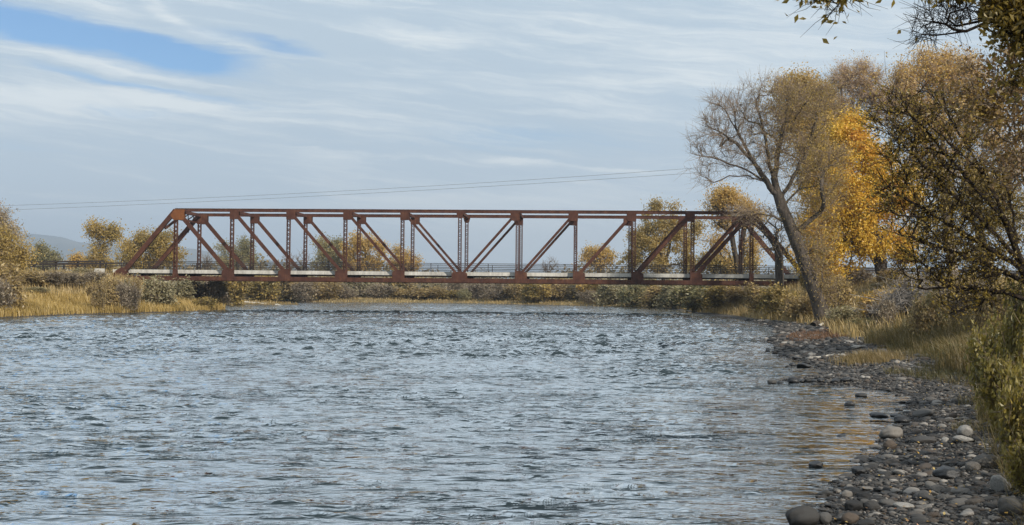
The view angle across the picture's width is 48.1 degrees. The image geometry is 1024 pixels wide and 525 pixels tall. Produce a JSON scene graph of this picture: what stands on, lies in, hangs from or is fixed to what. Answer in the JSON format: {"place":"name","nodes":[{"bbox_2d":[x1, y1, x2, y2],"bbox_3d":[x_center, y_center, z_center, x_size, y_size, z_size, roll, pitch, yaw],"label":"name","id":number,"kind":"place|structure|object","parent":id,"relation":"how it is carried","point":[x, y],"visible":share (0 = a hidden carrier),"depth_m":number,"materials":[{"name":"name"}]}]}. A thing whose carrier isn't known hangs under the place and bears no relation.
{"place":"outdoors","nodes":[
{"label":"outdoors","id":0,"kind":"place"},
{"bbox_2d":[4,164,741,205],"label":"power line","id":1,"kind":"object","parent":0,"point":[367,189],"visible":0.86,"depth_m":153.45,"materials":[{"name":"black metal"}]},
{"bbox_2d":[17,166,785,209],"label":"power line","id":2,"kind":"object","parent":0,"point":[384,192],"visible":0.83,"depth_m":153.01,"materials":[{"name":"black metal"}]},
{"bbox_2d":[0,302,913,524],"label":"river water","id":3,"kind":"structure","parent":0,"point":[305,413],"depth_m":19.82,"materials":[{"name":"liquid"}]},
{"bbox_2d":[785,505,819,524],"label":"river stone","id":4,"kind":"object","parent":3,"relation":"in","point":[803,515],"visible":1,"depth_m":10.82,"materials":[{"name":"stone"}]},
{"bbox_2d":[7,234,1002,279],"bbox_3d":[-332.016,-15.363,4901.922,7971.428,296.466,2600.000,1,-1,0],"label":"hills","id":5,"kind":"structure","parent":0,"point":[65,246],"depth_m":5107.11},
{"bbox_2d":[0,276,1023,524],"bbox_3d":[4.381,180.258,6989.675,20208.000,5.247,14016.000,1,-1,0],"label":"ground","id":6,"kind":"structure","parent":0,"point":[730,316],"depth_m":46.63,"materials":[{"name":"gravel"}]},
{"bbox_2d":[0,275,17,310],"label":"shrub","id":7,"kind":"object","parent":6,"relation":"on","point":[3,292],"visible":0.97,"depth_m":83.85,"materials":[{"name":"brown plant"}]},
{"bbox_2d":[0,198,31,242],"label":"cottonwood tree","id":8,"kind":"object","parent":6,"relation":"on","point":[4,216],"visible":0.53,"depth_m":119.89,"materials":[{"name":"yellow plant"}]},
{"bbox_2d":[0,260,35,307],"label":"shrub","id":9,"kind":"object","parent":6,"relation":"on","point":[5,272],"visible":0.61,"depth_m":88.02,"materials":[{"name":"brown plant"}]},
{"bbox_2d":[0,218,44,270],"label":"cottonwood tree","id":10,"kind":"object","parent":6,"relation":"on","point":[21,254],"visible":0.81,"depth_m":111.70,"materials":[{"name":"yellow plant"}]},
{"bbox_2d":[14,268,46,285],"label":"shrub","id":11,"kind":"object","parent":6,"relation":"on","point":[33,277],"visible":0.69,"depth_m":99.92,"materials":[{"name":"brown plant"}]},
{"bbox_2d":[26,238,64,270],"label":"cottonwood tree","id":12,"kind":"object","parent":6,"relation":"on","point":[53,255],"visible":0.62,"depth_m":209.45,"materials":[{"name":"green plant"}]},
{"bbox_2d":[39,268,71,285],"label":"shrub","id":13,"kind":"object","parent":6,"relation":"on","point":[54,278],"visible":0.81,"depth_m":102.63,"materials":[{"name":"brown plant"}]},
{"bbox_2d":[30,260,104,270],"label":"guard rail","id":14,"kind":"object","parent":6,"relation":"on","point":[77,264],"visible":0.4,"depth_m":121.41,"materials":[{"name":"grey metal"}]},
{"bbox_2d":[62,248,88,270],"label":"cottonwood tree","id":15,"kind":"object","parent":6,"relation":"on","point":[78,256],"visible":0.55,"depth_m":219.40,"materials":[{"name":"yellow plant"}]},
{"bbox_2d":[25,262,127,270],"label":"guard rail","id":16,"kind":"object","parent":6,"relation":"on","point":[85,266],"visible":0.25,"depth_m":128.72,"materials":[{"name":"grey metal"}]},
{"bbox_2d":[60,270,95,286],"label":"shrub","id":17,"kind":"object","parent":6,"relation":"on","point":[74,278],"visible":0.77,"depth_m":105.61,"materials":[{"name":"brown plant"}]},
{"bbox_2d":[21,268,145,299],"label":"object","id":18,"kind":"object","parent":6,"relation":"on","point":[70,288],"depth_m":105.07,"materials":[{"name":"plant"}]},
{"bbox_2d":[88,275,108,312],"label":"shrub","id":19,"kind":"object","parent":6,"relation":"on","point":[98,296],"visible":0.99,"depth_m":97.76,"materials":[{"name":"brown plant"}]},
{"bbox_2d":[81,215,127,270],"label":"cottonwood tree","id":20,"kind":"object","parent":6,"relation":"on","point":[109,234],"visible":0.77,"depth_m":171.66,"materials":[{"name":"yellow plant"}]},
{"bbox_2d":[0,289,224,316],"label":"amber grass","id":21,"kind":"structure","parent":6,"relation":"on","point":[44,303],"depth_m":97.60,"materials":[{"name":"plant"}]},
{"bbox_2d":[105,283,120,306],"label":"shrub","id":22,"kind":"object","parent":6,"relation":"on","point":[112,298],"visible":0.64,"depth_m":100.57,"materials":[{"name":"brown plant"}]},
{"bbox_2d":[114,278,130,309],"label":"shrub","id":23,"kind":"object","parent":6,"relation":"on","point":[122,293],"visible":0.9,"depth_m":101.08,"materials":[{"name":"brown plant"}]},
{"bbox_2d":[119,282,142,310],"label":"shrub","id":24,"kind":"object","parent":6,"relation":"on","point":[133,290],"visible":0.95,"depth_m":101.63,"materials":[{"name":"brown plant"}]},
{"bbox_2d":[125,273,142,311],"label":"shrub","id":25,"kind":"object","parent":6,"relation":"on","point":[136,279],"visible":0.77,"depth_m":102.62,"materials":[{"name":"brown plant"}]},
{"bbox_2d":[111,218,191,275],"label":"cottonwood tree","id":26,"kind":"object","parent":6,"relation":"on","point":[155,249],"visible":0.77,"depth_m":164.25,"materials":[{"name":"yellow plant"}]},
{"bbox_2d":[135,274,181,305],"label":"shrub","id":27,"kind":"object","parent":6,"relation":"on","point":[155,290],"visible":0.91,"depth_m":109.36,"materials":[{"name":"green plant"}]},
{"bbox_2d":[172,274,196,300],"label":"shrub","id":28,"kind":"object","parent":6,"relation":"on","point":[185,289],"visible":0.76,"depth_m":117.69,"materials":[{"name":"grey plant"}]},
{"bbox_2d":[192,296,217,309],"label":"shrub","id":29,"kind":"object","parent":6,"relation":"on","point":[209,302],"visible":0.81,"depth_m":116.28,"materials":[{"name":"brown plant"}]},
{"bbox_2d":[198,281,240,307],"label":"shrub","id":30,"kind":"object","parent":6,"relation":"on","point":[216,289],"visible":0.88,"depth_m":123.58,"materials":[{"name":"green plant"}]},
{"bbox_2d":[208,234,261,269],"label":"cottonwood tree","id":31,"kind":"object","parent":6,"relation":"on","point":[243,254],"visible":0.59,"depth_m":244.28,"materials":[{"name":"plant"}]},
{"bbox_2d":[222,281,251,304],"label":"shrub","id":32,"kind":"object","parent":6,"relation":"on","point":[242,287],"visible":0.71,"depth_m":154.25,"materials":[{"name":"yellow plant"}]},
{"bbox_2d":[244,275,282,301],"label":"shrub","id":33,"kind":"object","parent":6,"relation":"on","point":[265,291],"visible":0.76,"depth_m":166.67,"materials":[{"name":"yellow plant"}]},
{"bbox_2d":[275,276,301,301],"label":"shrub","id":34,"kind":"object","parent":6,"relation":"on","point":[287,288],"visible":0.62,"depth_m":197.83,"materials":[{"name":"green plant"}]},
{"bbox_2d":[290,282,320,302],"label":"shrub","id":35,"kind":"object","parent":6,"relation":"on","point":[305,288],"visible":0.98,"depth_m":196.10,"materials":[{"name":"brown plant"}]},
{"bbox_2d":[308,282,344,299],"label":"shrub","id":36,"kind":"object","parent":6,"relation":"on","point":[327,289],"visible":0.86,"depth_m":198.96,"materials":[{"name":"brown plant"}]},
{"bbox_2d":[309,231,344,270],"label":"cottonwood tree","id":37,"kind":"object","parent":6,"relation":"on","point":[330,251],"visible":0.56,"depth_m":231.12,"materials":[{"name":"green plant"}]},
{"bbox_2d":[334,283,359,298],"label":"shrub","id":38,"kind":"object","parent":6,"relation":"on","point":[346,293],"visible":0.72,"depth_m":203.91,"materials":[{"name":"brown plant"}]},
{"bbox_2d":[343,276,375,297],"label":"shrub","id":39,"kind":"object","parent":6,"relation":"on","point":[367,284],"visible":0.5,"depth_m":214.72,"materials":[{"name":"grey plant"}]},
{"bbox_2d":[337,230,390,276],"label":"cottonwood tree","id":40,"kind":"object","parent":6,"relation":"on","point":[366,244],"visible":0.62,"depth_m":225.28,"materials":[{"name":"yellow plant"}]},
{"bbox_2d":[359,283,398,298],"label":"shrub","id":41,"kind":"object","parent":6,"relation":"on","point":[373,290],"visible":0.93,"depth_m":210.95,"materials":[{"name":"brown plant"}]},
{"bbox_2d":[383,239,424,270],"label":"cottonwood tree","id":42,"kind":"object","parent":6,"relation":"on","point":[407,258],"visible":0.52,"depth_m":237.64,"materials":[{"name":"yellow plant"}]},
{"bbox_2d":[403,285,448,298],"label":"shrub","id":43,"kind":"object","parent":6,"relation":"on","point":[420,292],"visible":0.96,"depth_m":210.27,"materials":[{"name":"brown plant"}]},
{"bbox_2d":[94,208,800,285],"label":"truss bridge","id":44,"kind":"structure","parent":6,"relation":"on","point":[523,276],"depth_m":120.06,"materials":[{"name":"metal"}]},
{"bbox_2d":[212,296,738,312],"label":"spit grass","id":45,"kind":"structure","parent":6,"relation":"on","point":[427,301],"depth_m":197.80,"materials":[{"name":"plant"}]},
{"bbox_2d":[461,283,490,299],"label":"shrub","id":46,"kind":"object","parent":6,"relation":"on","point":[475,288],"visible":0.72,"depth_m":210.69,"materials":[{"name":"brown plant"}]},
{"bbox_2d":[479,283,510,300],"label":"shrub","id":47,"kind":"object","parent":6,"relation":"on","point":[493,292],"visible":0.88,"depth_m":205.42,"materials":[{"name":"brown plant"}]},
{"bbox_2d":[503,284,525,300],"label":"shrub","id":48,"kind":"object","parent":6,"relation":"on","point":[514,290],"visible":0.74,"depth_m":202.56,"materials":[{"name":"brown plant"}]},
{"bbox_2d":[26,252,1012,298],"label":"brushland","id":49,"kind":"structure","parent":6,"relation":"on","point":[425,285],"depth_m":291.27,"materials":[{"name":"plant"}]},
{"bbox_2d":[516,284,557,302],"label":"shrub","id":50,"kind":"object","parent":6,"relation":"on","point":[535,293],"visible":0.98,"depth_m":194.85,"materials":[{"name":"yellow plant"}]},
{"bbox_2d":[541,284,577,301],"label":"shrub","id":51,"kind":"object","parent":6,"relation":"on","point":[561,290],"visible":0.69,"depth_m":196.82,"materials":[{"name":"brown plant"}]},
{"bbox_2d":[576,289,598,303],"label":"shrub","id":52,"kind":"object","parent":6,"relation":"on","point":[587,294],"visible":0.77,"depth_m":185.46,"materials":[{"name":"brown plant"}]},
{"bbox_2d":[577,242,620,279],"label":"cottonwood tree","id":53,"kind":"object","parent":6,"relation":"on","point":[605,254],"visible":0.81,"depth_m":225.55,"materials":[{"name":"yellow plant"}]},
{"bbox_2d":[591,279,624,305],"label":"shrub","id":54,"kind":"object","parent":6,"relation":"on","point":[609,295],"visible":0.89,"depth_m":179.28,"materials":[{"name":"green plant"}]},
{"bbox_2d":[614,285,646,306],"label":"shrub","id":55,"kind":"object","parent":6,"relation":"on","point":[631,292],"visible":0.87,"depth_m":171.03,"materials":[{"name":"green plant"}]},
{"bbox_2d":[632,279,673,307],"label":"shrub","id":56,"kind":"object","parent":6,"relation":"on","point":[651,293],"visible":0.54,"depth_m":165.21,"materials":[{"name":"brown plant"}]},
{"bbox_2d":[615,195,708,279],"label":"cottonwood tree","id":57,"kind":"object","parent":6,"relation":"on","point":[647,239],"visible":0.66,"depth_m":183.44,"materials":[{"name":"yellow plant"}]},
{"bbox_2d":[652,279,685,308],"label":"shrub","id":58,"kind":"object","parent":6,"relation":"on","point":[662,297],"visible":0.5,"depth_m":161.45,"materials":[{"name":"grey plant"}]},
{"bbox_2d":[666,285,717,311],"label":"shrub","id":59,"kind":"object","parent":6,"relation":"on","point":[688,293],"visible":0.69,"depth_m":137.16,"materials":[{"name":"green plant"}]},
{"bbox_2d":[694,279,736,310],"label":"shrub","id":60,"kind":"object","parent":6,"relation":"on","point":[713,295],"visible":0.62,"depth_m":130.89,"materials":[{"name":"green plant"}]},
{"bbox_2d":[689,247,764,285],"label":"bush","id":61,"kind":"object","parent":6,"relation":"on","point":[714,260],"visible":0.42,"depth_m":159.51,"materials":[{"name":"yellow plant"}]},
{"bbox_2d":[687,176,770,289],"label":"cottonwood tree","id":62,"kind":"object","parent":6,"relation":"on","point":[721,198],"visible":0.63,"depth_m":134.81,"materials":[{"name":"yellow plant"}]},
{"bbox_2d":[718,286,747,305],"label":"shrub","id":63,"kind":"object","parent":6,"relation":"on","point":[731,294],"visible":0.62,"depth_m":127.74,"materials":[{"name":"brown plant"}]},
{"bbox_2d":[739,281,771,312],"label":"shrub","id":64,"kind":"object","parent":6,"relation":"on","point":[751,296],"visible":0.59,"depth_m":104.36,"materials":[{"name":"brown plant"}]},
{"bbox_2d":[673,64,864,320],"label":"cottonwood tree","id":65,"kind":"object","parent":6,"relation":"on","point":[818,297],"visible":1,"depth_m":74.83,"materials":[{"name":"brown plant"}]},
{"bbox_2d":[747,203,795,293],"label":"bare tree","id":66,"kind":"object","parent":6,"relation":"on","point":[779,253],"visible":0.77,"depth_m":111.79,"materials":[{"name":"brown plant"}]},
{"bbox_2d":[751,280,798,318],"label":"shrub","id":67,"kind":"object","parent":6,"relation":"on","point":[773,300],"visible":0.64,"depth_m":91.64,"materials":[{"name":"brown plant"}]},
{"bbox_2d":[778,292,812,321],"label":"shrub","id":68,"kind":"object","parent":6,"relation":"on","point":[795,307],"visible":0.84,"depth_m":83.45,"materials":[{"name":"brown plant"}]},
{"bbox_2d":[762,61,854,274],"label":"orange tree","id":69,"kind":"object","parent":6,"relation":"on","point":[801,79],"visible":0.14,"depth_m":107.59,"materials":[{"name":"grey plant"}]},
{"bbox_2d":[786,328,847,340],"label":"russet grass","id":70,"kind":"structure","parent":6,"relation":"on","point":[812,335],"depth_m":52.68,"materials":[{"name":"plant"}]},
{"bbox_2d":[824,273,855,308],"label":"shrub","id":71,"kind":"object","parent":6,"relation":"on","point":[845,298],"visible":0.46,"depth_m":79.60,"materials":[{"name":"grey plant"}]},
{"bbox_2d":[822,304,865,324],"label":"shrub","id":72,"kind":"object","parent":6,"relation":"on","point":[844,311],"visible":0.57,"depth_m":65.69,"materials":[{"name":"grey plant"}]},
{"bbox_2d":[841,512,858,524],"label":"river stone","id":73,"kind":"object","parent":6,"relation":"on","point":[850,518],"visible":0.99,"depth_m":10.75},
{"bbox_2d":[844,500,863,510],"bbox_3d":[3.424,2.438,11.464,0.201,0.129,0.161,5,-6,-8],"label":"river stone","id":74,"kind":"object","parent":6,"relation":"on","point":[853,505],"visible":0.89,"depth_m":11.41,"materials":[{"name":"stone"}]},
{"bbox_2d":[835,267,873,286],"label":"shrub","id":75,"kind":"object","parent":6,"relation":"on","point":[860,274],"visible":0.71,"depth_m":91.41,"materials":[{"name":"brown plant"}]},
{"bbox_2d":[783,102,931,283],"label":"golden tree","id":76,"kind":"object","parent":6,"relation":"on","point":[861,239],"visible":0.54,"depth_m":91.21,"materials":[{"name":"yellow plant"}]},
{"bbox_2d":[820,49,902,264],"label":"pale cottonwood","id":77,"kind":"object","parent":6,"relation":"on","point":[847,79],"visible":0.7,"depth_m":98.03,"materials":[{"name":"brown plant"}]},
{"bbox_2d":[708,273,1022,339],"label":"meadow grass","id":78,"kind":"structure","parent":6,"relation":"on","point":[842,327],"depth_m":80.43,"materials":[{"name":"plant"}]},
{"bbox_2d":[823,344,920,365],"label":"grass patch","id":79,"kind":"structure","parent":6,"relation":"on","point":[868,356],"depth_m":34.58,"materials":[{"name":"plant"}]},
{"bbox_2d":[851,286,896,317],"bbox_3d":[19.825,2.508,61.929,1.959,2.541,2.723,2,-2,-44],"label":"shrub","id":80,"kind":"object","parent":6,"relation":"on","point":[863,299],"visible":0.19,"depth_m":62.23,"materials":[{"name":"yellow plant"}]},
{"bbox_2d":[744,318,1023,524],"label":"pebbles","id":81,"kind":"object","parent":6,"relation":"on","point":[883,481],"visible":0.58,"depth_m":18.04,"materials":[{"name":"stone"}]},
{"bbox_2d":[870,296,899,329],"bbox_3d":[16.349,2.364,50.309,1.232,1.944,1.464,0,-2,20],"label":"shrub","id":82,"kind":"object","parent":6,"relation":"on","point":[887,312],"visible":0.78,"depth_m":50.25,"materials":[{"name":"grey plant"}]},
{"bbox_2d":[879,426,902,438],"bbox_3d":[5.818,2.618,17.603,0.376,0.223,0.333,0,-6,-22],"label":"river stone","id":83,"kind":"object","parent":6,"relation":"on","point":[893,432],"visible":0.91,"depth_m":17.49,"materials":[{"name":"stone"}]},
{"bbox_2d":[874,267,910,282],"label":"shrub","id":84,"kind":"object","parent":6,"relation":"on","point":[887,275],"visible":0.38,"depth_m":89.57,"materials":[{"name":"brown plant"}]},
{"bbox_2d":[776,0,1023,106],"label":"overhanging tree","id":85,"kind":"object","parent":6,"relation":"on","point":[1004,19],"visible":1,"depth_m":6.44,"materials":[{"name":"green plant"}]},
{"bbox_2d":[849,244,951,313],"bbox_3d":[19.291,0.730,55.011,7.343,3.836,5.668,1,-2,-23],"label":"shrub","id":86,"kind":"object","parent":6,"relation":"on","point":[903,297],"visible":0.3,"depth_m":54.38,"materials":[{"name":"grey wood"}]},
{"bbox_2d":[802,355,1023,524],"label":"fallen leaves","id":87,"kind":"object","parent":6,"relation":"on","point":[930,491],"visible":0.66,"depth_m":13.56,"materials":[{"name":"brown plant"}]},
{"bbox_2d":[909,436,935,443],"bbox_3d":[5.996,2.583,16.707,0.378,0.109,0.342,-5,-3,-15],"label":"river stone","id":88,"kind":"object","parent":6,"relation":"on","point":[924,439],"visible":0.94,"depth_m":16.59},
{"bbox_2d":[903,289,951,337],"bbox_3d":[14.341,1.957,39.666,1.636,2.274,1.376,0,-1,11],"label":"shrub","id":89,"kind":"object","parent":6,"relation":"on","point":[920,315],"visible":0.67,"depth_m":39.44,"materials":[{"name":"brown plant"}]},
{"bbox_2d":[842,53,1023,335],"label":"riverside tree","id":90,"kind":"object","parent":6,"relation":"on","point":[949,163],"visible":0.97,"depth_m":13.97,"materials":[{"name":"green plant"}]},
{"bbox_2d":[921,291,947,332],"bbox_3d":[14.588,1.947,39.583,0.919,2.286,0.822,0,-1,11],"label":"shrub","id":91,"kind":"object","parent":6,"relation":"on","point":[938,316],"visible":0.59,"depth_m":39.40,"materials":[{"name":"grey plant"}]},
{"bbox_2d":[857,284,1023,459],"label":"tall bank grass","id":92,"kind":"structure","parent":6,"relation":"on","point":[900,336],"depth_m":37.84,"materials":[{"name":"plant"}]},
{"bbox_2d":[932,465,961,479],"bbox_3d":[4.961,2.404,13.068,0.329,0.166,0.317,5,-2,-9],"label":"river stone","id":93,"kind":"object","parent":6,"relation":"on","point":[945,472],"visible":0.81,"depth_m":12.96,"materials":[{"name":"stone"}]},
{"bbox_2d":[877,333,1021,524],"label":"short bank grass","id":94,"kind":"structure","parent":6,"relation":"on","point":[936,374],"depth_m":28.02,"materials":[{"name":"plant"}]},
{"bbox_2d":[880,36,1021,277],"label":"tan poplar","id":95,"kind":"object","parent":6,"relation":"on","point":[936,60],"visible":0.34,"depth_m":103.78,"materials":[{"name":"brown plant"}]},
{"bbox_2d":[900,157,1023,280],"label":"olive tree","id":96,"kind":"object","parent":6,"relation":"on","point":[981,231],"visible":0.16,"depth_m":79.68,"materials":[{"name":"green plant"}]},
{"bbox_2d":[928,38,1023,215],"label":"brown leaved tree","id":97,"kind":"object","parent":6,"relation":"on","point":[989,106],"visible":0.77,"depth_m":10.52,"materials":[{"name":"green plant"}]},
{"bbox_2d":[962,308,1004,403],"bbox_3d":[9.233,1.970,21.954,1.256,2.283,1.134,1,-1,-3],"label":"shrub","id":98,"kind":"object","parent":6,"relation":"on","point":[974,344],"visible":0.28,"depth_m":21.87,"materials":[{"name":"green plant"}]},
{"bbox_2d":[972,454,998,467],"bbox_3d":[5.660,2.381,13.697,0.313,0.183,0.236,1,-5,26],"label":"river stone","id":99,"kind":"object","parent":6,"relation":"on","point":[983,462],"visible":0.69,"depth_m":13.62,"materials":[{"name":"stone"}]},
{"bbox_2d":[969,286,1008,334],"bbox_3d":[15.231,1.611,36.595,1.563,1.948,1.315,1,-2,-33],"label":"shrub","id":100,"kind":"object","parent":6,"relation":"on","point":[982,320],"visible":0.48,"depth_m":36.35,"materials":[{"name":"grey plant"}]},
{"bbox_2d":[958,385,1023,524],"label":"shore weeds","id":101,"kind":"object","parent":6,"relation":"on","point":[982,414],"visible":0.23,"depth_m":14.69,"materials":[{"name":"plant"}]},
{"bbox_2d":[972,344,1023,431],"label":"shrub","id":102,"kind":"object","parent":6,"relation":"on","point":[992,371],"visible":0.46,"depth_m":16.86,"materials":[{"name":"green plant"}]},
{"bbox_2d":[990,475,1011,490],"bbox_3d":[5.041,2.283,11.839,0.206,0.180,0.196,3,3,7],"label":"river stone","id":103,"kind":"object","parent":6,"relation":"on","point":[997,483],"visible":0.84,"depth_m":11.79,"materials":[{"name":"stone"}]},
{"bbox_2d":[989,361,1023,460],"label":"shrub","id":104,"kind":"object","parent":6,"relation":"on","point":[1011,405],"visible":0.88,"depth_m":13.41,"materials":[{"name":"green plant"}]},
{"bbox_2d":[995,274,1023,375],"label":"shrub","id":105,"kind":"object","parent":6,"relation":"on","point":[1012,338],"visible":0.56,"depth_m":18.82,"materials":[{"name":"green plant"}]},
{"bbox_2d":[997,497,1023,515],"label":"river stone","id":106,"kind":"object","parent":6,"relation":"on","point":[1003,502],"visible":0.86,"depth_m":10.44,"materials":[{"name":"stone"}]},
{"bbox_2d":[999,435,1023,495],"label":"shrub","id":107,"kind":"object","parent":6,"relation":"on","point":[1015,466],"visible":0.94,"depth_m":11.46,"materials":[{"name":"green plant"}]},
{"bbox_2d":[0,0,1023,275],"label":"sky","id":108,"kind":"structure","parent":0,"point":[103,102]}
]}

